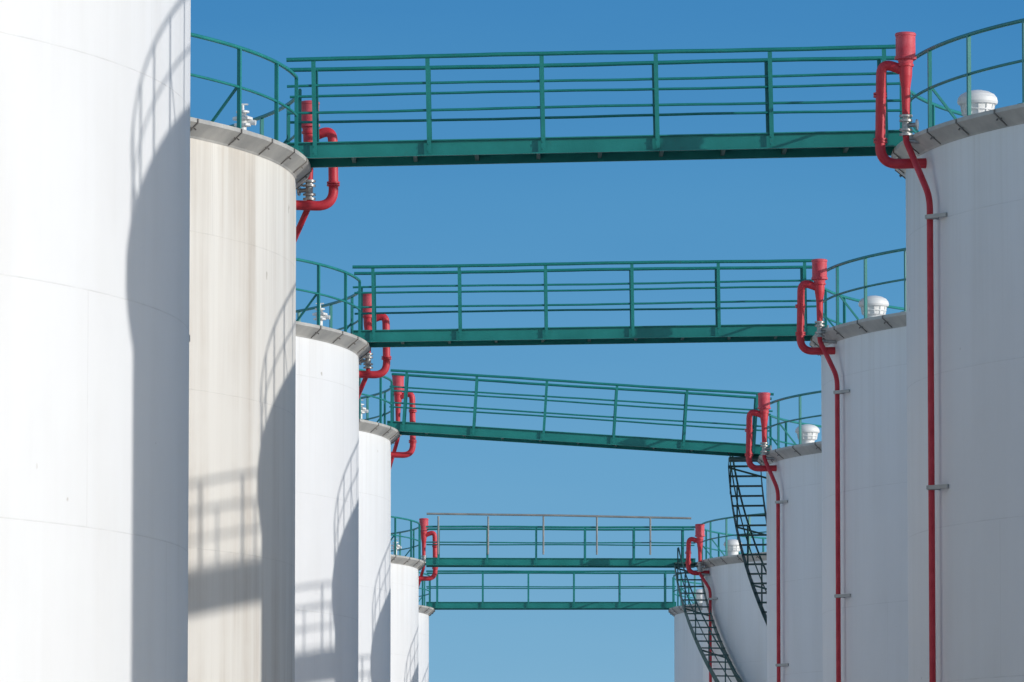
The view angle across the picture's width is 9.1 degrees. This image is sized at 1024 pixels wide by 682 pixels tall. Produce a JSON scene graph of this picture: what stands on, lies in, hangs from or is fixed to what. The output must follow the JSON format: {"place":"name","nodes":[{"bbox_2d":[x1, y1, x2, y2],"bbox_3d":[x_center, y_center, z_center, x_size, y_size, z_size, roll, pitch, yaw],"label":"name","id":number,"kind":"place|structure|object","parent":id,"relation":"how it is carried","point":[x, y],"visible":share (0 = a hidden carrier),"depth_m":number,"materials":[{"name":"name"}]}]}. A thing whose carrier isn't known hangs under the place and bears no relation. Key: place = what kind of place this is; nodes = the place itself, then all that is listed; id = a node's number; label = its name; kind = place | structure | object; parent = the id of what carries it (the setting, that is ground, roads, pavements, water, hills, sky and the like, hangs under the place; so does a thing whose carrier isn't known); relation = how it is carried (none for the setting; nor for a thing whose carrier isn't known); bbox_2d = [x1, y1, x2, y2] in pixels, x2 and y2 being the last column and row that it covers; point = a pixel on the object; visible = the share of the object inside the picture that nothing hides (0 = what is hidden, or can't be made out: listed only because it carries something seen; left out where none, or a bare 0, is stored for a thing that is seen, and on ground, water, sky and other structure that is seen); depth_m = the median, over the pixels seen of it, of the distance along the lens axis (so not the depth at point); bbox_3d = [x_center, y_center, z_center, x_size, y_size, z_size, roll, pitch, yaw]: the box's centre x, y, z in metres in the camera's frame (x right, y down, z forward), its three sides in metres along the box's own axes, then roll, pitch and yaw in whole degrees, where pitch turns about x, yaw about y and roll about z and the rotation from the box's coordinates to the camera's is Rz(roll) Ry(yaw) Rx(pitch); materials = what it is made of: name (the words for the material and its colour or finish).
{"place":"outdoors","nodes":[
{"label":"outdoors","id":0,"kind":"place"},
{"bbox_2d":[190,0,1023,681],"label":"sky","id":1,"kind":"structure","parent":0,"point":[837,210],"materials":[{"name":"blue"}]},
{"label":"ground","id":2,"kind":"structure","parent":0,"visible":0},
{"bbox_2d":[0,0,190,681],"bbox_3d":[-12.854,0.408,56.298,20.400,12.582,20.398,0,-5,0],"label":"storage tank","id":3,"kind":"object","parent":2,"relation":"on","point":[94,261],"visible":1,"depth_m":52.92,"materials":[{"name":"white metal"}]},
{"bbox_2d":[188,33,311,681],"bbox_3d":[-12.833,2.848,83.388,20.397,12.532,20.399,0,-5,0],"label":"storage tank","id":4,"kind":"object","parent":2,"relation":"on","point":[245,183],"visible":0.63,"depth_m":80.32,"materials":[{"name":"white metal"}]},
{"bbox_2d":[296,100,339,241],"bbox_3d":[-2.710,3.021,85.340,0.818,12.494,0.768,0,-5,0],"label":"foam pipe","id":5,"kind":"object","parent":4,"relation":"attached to","point":[308,204],"visible":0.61,"depth_m":85.57,"materials":[{"name":"red metal"}]},
{"bbox_2d":[286,44,912,167],"bbox_3d":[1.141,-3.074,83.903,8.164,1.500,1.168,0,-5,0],"label":"steel footbridge","id":6,"kind":"object","parent":4,"relation":"on","point":[769,143],"visible":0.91,"depth_m":83.38,"materials":[{"name":"green paint"}]},
{"bbox_2d":[295,258,370,681],"bbox_3d":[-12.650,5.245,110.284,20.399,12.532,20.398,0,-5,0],"label":"storage tank","id":7,"kind":"object","parent":2,"relation":"on","point":[329,359],"visible":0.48,"depth_m":107.54,"materials":[{"name":"white metal"}]},
{"bbox_2d":[359,294,390,397],"bbox_3d":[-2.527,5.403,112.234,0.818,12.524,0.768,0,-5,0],"label":"foam pipe","id":8,"kind":"object","parent":7,"relation":"attached to","point":[366,361],"visible":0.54,"depth_m":112.47,"materials":[{"name":"red metal"}]},
{"bbox_2d":[352,259,825,347],"bbox_3d":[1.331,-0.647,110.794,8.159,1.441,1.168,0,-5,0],"label":"steel footbridge","id":9,"kind":"object","parent":7,"relation":"on","point":[374,337],"visible":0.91,"depth_m":110.27,"materials":[{"name":"green paint"}]},
{"bbox_2d":[358,369,399,681],"bbox_3d":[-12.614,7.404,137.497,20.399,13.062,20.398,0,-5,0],"label":"storage tank","id":10,"kind":"object","parent":2,"relation":"on","point":[377,440],"visible":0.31,"depth_m":135.44,"materials":[{"name":"white metal"}]},
{"bbox_2d":[391,375,416,467],"bbox_3d":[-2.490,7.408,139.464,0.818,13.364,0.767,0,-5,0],"label":"foam pipe","id":11,"kind":"object","parent":10,"relation":"attached to","point":[398,381],"visible":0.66,"depth_m":139.75,"materials":[{"name":"red metal"}]},
{"bbox_2d":[390,516,425,681],"bbox_3d":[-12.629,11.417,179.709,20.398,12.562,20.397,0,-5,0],"label":"storage tank","id":12,"kind":"object","parent":2,"relation":"on","point":[404,614],"visible":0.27,"depth_m":177.53,"materials":[{"name":"white metal"}]},
{"bbox_2d":[419,518,437,585],"bbox_3d":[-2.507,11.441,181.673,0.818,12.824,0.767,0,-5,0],"label":"foam pipe","id":13,"kind":"object","parent":12,"relation":"attached to","point":[423,522],"visible":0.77,"depth_m":181.93,"materials":[{"name":"red metal"}]},
{"bbox_2d":[418,572,434,681],"bbox_3d":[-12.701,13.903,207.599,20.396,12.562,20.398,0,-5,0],"label":"storage tank","id":14,"kind":"object","parent":2,"relation":"on","point":[425,612],"visible":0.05,"depth_m":206.34,"materials":[{"name":"white metal"}]},
{"bbox_2d":[668,570,702,681],"bbox_3d":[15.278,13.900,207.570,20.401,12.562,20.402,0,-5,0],"label":"storage tank","id":15,"kind":"object","parent":2,"relation":"on","point":[688,662],"visible":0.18,"depth_m":205.61,"materials":[{"name":"white metal"}]},
{"bbox_2d":[426,570,675,609],"bbox_3d":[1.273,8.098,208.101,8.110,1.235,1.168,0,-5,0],"label":"steel footbridge","id":16,"kind":"object","parent":15,"relation":"on","point":[573,605],"visible":0.98,"depth_m":207.57,"materials":[{"name":"green paint"}]},
{"bbox_2d":[696,513,766,681],"bbox_3d":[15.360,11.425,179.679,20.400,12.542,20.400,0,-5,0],"label":"storage tank","id":17,"kind":"object","parent":2,"relation":"on","point":[740,623],"visible":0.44,"depth_m":176.15,"materials":[{"name":"white metal"}]},
{"bbox_2d":[426,513,695,567],"bbox_3d":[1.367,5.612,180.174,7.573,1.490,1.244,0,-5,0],"label":"steel footbridge","id":18,"kind":"object","parent":17,"relation":"attached to","point":[585,562],"visible":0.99,"depth_m":179.66,"materials":[{"name":"green paint"}]},
{"bbox_2d":[685,524,717,681],"bbox_3d":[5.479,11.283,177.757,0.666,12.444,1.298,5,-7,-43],"label":"foam pipe","id":19,"kind":"object","parent":17,"relation":"attached to","point":[699,534],"visible":1,"depth_m":178.32,"materials":[{"name":"red metal"}]},
{"bbox_2d":[674,547,742,681],"bbox_3d":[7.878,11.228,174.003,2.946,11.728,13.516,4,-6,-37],"label":"spiral staircase","id":20,"kind":"structure","parent":17,"relation":"attached to","point":[725,655],"depth_m":176.70,"materials":[{"name":"black metal"}]},
{"bbox_2d":[758,390,822,681],"bbox_3d":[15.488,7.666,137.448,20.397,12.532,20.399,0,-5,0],"label":"storage tank","id":21,"kind":"object","parent":2,"relation":"on","point":[797,474],"visible":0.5,"depth_m":134.65,"materials":[{"name":"white metal"}]},
{"bbox_2d":[387,369,773,456],"bbox_3d":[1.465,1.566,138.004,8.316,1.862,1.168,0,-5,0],"label":"steel footbridge","id":22,"kind":"object","parent":21,"relation":"on","point":[475,432],"visible":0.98,"depth_m":137.48,"materials":[{"name":"green paint"}]},
{"bbox_2d":[728,456,766,624],"bbox_3d":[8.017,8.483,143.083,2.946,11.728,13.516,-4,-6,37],"label":"spiral staircase","id":23,"kind":"structure","parent":21,"relation":"attached to","point":[733,459],"depth_m":140.21,"materials":[{"name":"metal"}]},
{"bbox_2d":[745,392,788,681],"bbox_3d":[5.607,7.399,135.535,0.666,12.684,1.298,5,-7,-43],"label":"foam pipe","id":24,"kind":"object","parent":21,"relation":"attached to","point":[764,407],"visible":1,"depth_m":136.08,"materials":[{"name":"red metal"}]},
{"bbox_2d":[810,248,907,681],"bbox_3d":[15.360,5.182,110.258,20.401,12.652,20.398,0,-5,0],"label":"storage tank","id":25,"kind":"object","parent":2,"relation":"on","point":[869,358],"visible":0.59,"depth_m":107.14,"materials":[{"name":"white metal"}]},
{"bbox_2d":[795,259,850,681],"bbox_3d":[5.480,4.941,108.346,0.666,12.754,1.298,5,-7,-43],"label":"foam pipe","id":26,"kind":"object","parent":25,"relation":"attached to","point":[819,277],"visible":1,"depth_m":108.74,"materials":[{"name":"red metal"}]},
{"bbox_2d":[891,18,1023,681],"bbox_3d":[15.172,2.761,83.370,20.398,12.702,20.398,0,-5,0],"label":"storage tank","id":27,"kind":"object","parent":2,"relation":"on","point":[973,171],"visible":0.91,"depth_m":80.27,"materials":[{"name":"white metal"}]},
{"bbox_2d":[873,32,948,681],"bbox_3d":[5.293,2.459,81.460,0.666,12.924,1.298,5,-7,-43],"label":"foam pipe","id":28,"kind":"object","parent":27,"relation":"attached to","point":[905,57],"visible":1,"depth_m":81.51,"materials":[{"name":"red metal"}]}
]}

